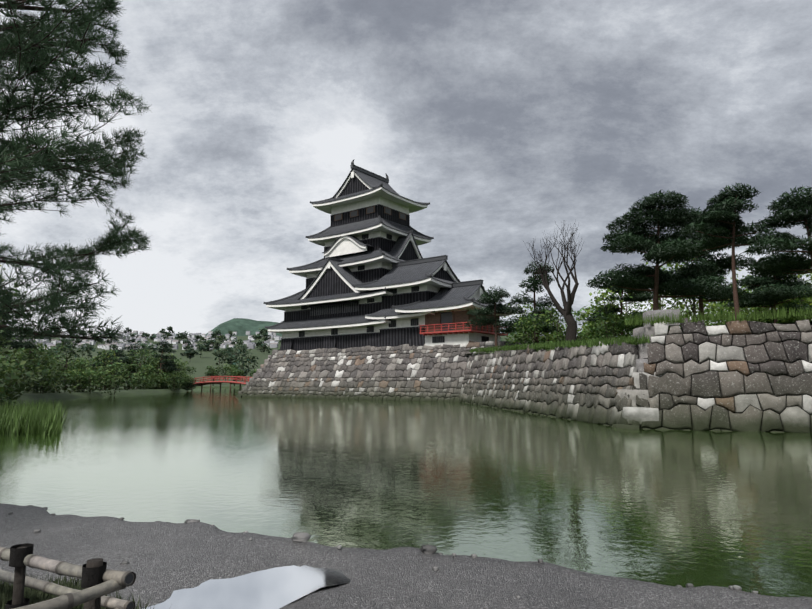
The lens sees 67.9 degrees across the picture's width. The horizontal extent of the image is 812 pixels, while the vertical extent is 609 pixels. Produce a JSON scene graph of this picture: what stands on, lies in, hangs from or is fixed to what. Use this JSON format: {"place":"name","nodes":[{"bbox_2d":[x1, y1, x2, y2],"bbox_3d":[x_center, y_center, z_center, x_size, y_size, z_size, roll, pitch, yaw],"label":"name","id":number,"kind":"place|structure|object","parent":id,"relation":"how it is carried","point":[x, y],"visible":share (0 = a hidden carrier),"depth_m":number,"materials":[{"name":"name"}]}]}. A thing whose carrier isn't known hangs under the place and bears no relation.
{"place":"outdoors","nodes":[
{"label":"outdoors","id":0,"kind":"place"},
{"bbox_2d":[5,543,106,608],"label":"fence posts","id":1,"kind":"object","parent":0,"point":[93,570],"visible":0.85,"depth_m":3.38,"materials":[{"name":"black wood"}]},
{"bbox_2d":[0,546,135,608],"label":"bamboo fence rails","id":2,"kind":"object","parent":1,"relation":"attached to","point":[113,580],"visible":0.81,"depth_m":3.18,"materials":[{"name":"beige wood"}]},
{"bbox_2d":[0,0,152,348],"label":"pine","id":3,"kind":"object","parent":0,"point":[6,39],"depth_m":8.08,"materials":[{"name":"green plant"}]},
{"bbox_2d":[206,318,281,335],"bbox_3d":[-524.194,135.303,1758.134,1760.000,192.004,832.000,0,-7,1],"label":"wooded hill","id":4,"kind":"structure","parent":0,"point":[240,326],"depth_m":1694.12,"materials":[{"name":"green plant"}]},
{"bbox_2d":[144,565,350,608],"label":"puddle water","id":5,"kind":"structure","parent":0,"point":[276,588],"depth_m":4.70,"materials":[{"name":"white liquid"}]},
{"bbox_2d":[2,336,565,401],"bbox_3d":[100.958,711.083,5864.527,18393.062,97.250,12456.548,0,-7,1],"label":"ground","id":6,"kind":"structure","parent":0,"point":[203,362],"depth_m":469.60,"materials":[{"name":"green plant"}]},
{"bbox_2d":[11,331,280,349],"bbox_3d":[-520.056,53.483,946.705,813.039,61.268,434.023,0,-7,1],"label":"town houses","id":7,"kind":"structure","parent":6,"relation":"on","point":[272,343],"depth_m":872.83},
{"bbox_2d":[188,376,251,390],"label":"red bridge","id":8,"kind":"structure","parent":6,"relation":"on","point":[202,383],"depth_m":139.56,"materials":[{"name":"paint"}]},
{"bbox_2d":[0,250,811,410],"bbox_3d":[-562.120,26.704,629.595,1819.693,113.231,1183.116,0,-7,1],"label":"broadleaf","id":9,"kind":"object","parent":6,"relation":"on","point":[122,364],"depth_m":83.57,"materials":[{"name":"green plant"}]},
{"bbox_2d":[0,388,811,596],"bbox_3d":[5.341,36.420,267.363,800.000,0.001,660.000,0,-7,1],"label":"moat water","id":10,"kind":"structure","parent":0,"point":[697,508],"depth_m":11.85,"materials":[{"name":"green liquid"}]},
{"bbox_2d":[0,398,67,435],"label":"shore reeds","id":11,"kind":"object","parent":10,"relation":"on","point":[42,420],"visible":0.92,"depth_m":23.04,"materials":[{"name":"green plant"}]},
{"bbox_2d":[235,341,530,401],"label":"stone castle base","id":12,"kind":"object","parent":10,"relation":"in","point":[405,372],"depth_m":68.67,"materials":[{"name":"grey stone"}]},
{"bbox_2d":[263,159,514,350],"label":"castle keep","id":13,"kind":"structure","parent":12,"relation":"on","point":[374,277],"depth_m":76.13,"materials":[{"name":"paint"}]},
{"bbox_2d":[459,309,811,432],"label":"stone wall","id":14,"kind":"structure","parent":10,"relation":"in","point":[748,376],"depth_m":25.36,"materials":[{"name":"grey stone"}]},
{"bbox_2d":[0,503,811,608],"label":"bank gravel","id":15,"kind":"structure","parent":0,"point":[165,560],"depth_m":5.04,"materials":[{"name":"grey gravel"}]},
{"bbox_2d":[8,505,757,597],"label":"shore rocks","id":16,"kind":"object","parent":15,"relation":"on","point":[305,537],"visible":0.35,"depth_m":5.51,"materials":[{"name":"grey stone"}]},
{"label":"grass patch","id":17,"kind":"object","parent":15,"relation":"on","visible":0},
{"bbox_2d":[0,572,171,608],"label":"grass blades","id":18,"kind":"object","parent":17,"relation":"on","point":[34,596],"visible":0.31,"depth_m":4.25,"materials":[{"name":"grass"}]},
{"bbox_2d":[0,0,811,335],"label":"sky","id":19,"kind":"structure","parent":0,"point":[515,120],"materials":[{"name":"grey"}]},
{"bbox_2d":[465,182,811,351],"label":"pine trees","id":20,"kind":"object","parent":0,"point":[688,279],"depth_m":45.72,"materials":[{"name":"green plant"}]},
{"bbox_2d":[470,321,811,353],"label":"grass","id":21,"kind":"structure","parent":0,"point":[682,331],"depth_m":26.97,"materials":[{"name":"green plant"}]},
{"bbox_2d":[523,220,583,341],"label":"bare tree","id":22,"kind":"object","parent":21,"relation":"on","point":[567,315],"visible":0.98,"depth_m":40.56,"materials":[{"name":"brown plant"}]},
{"bbox_2d":[470,304,811,352],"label":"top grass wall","id":23,"kind":"structure","parent":21,"relation":"on","point":[778,315],"depth_m":26.39,"materials":[{"name":"green plant"}]}
]}

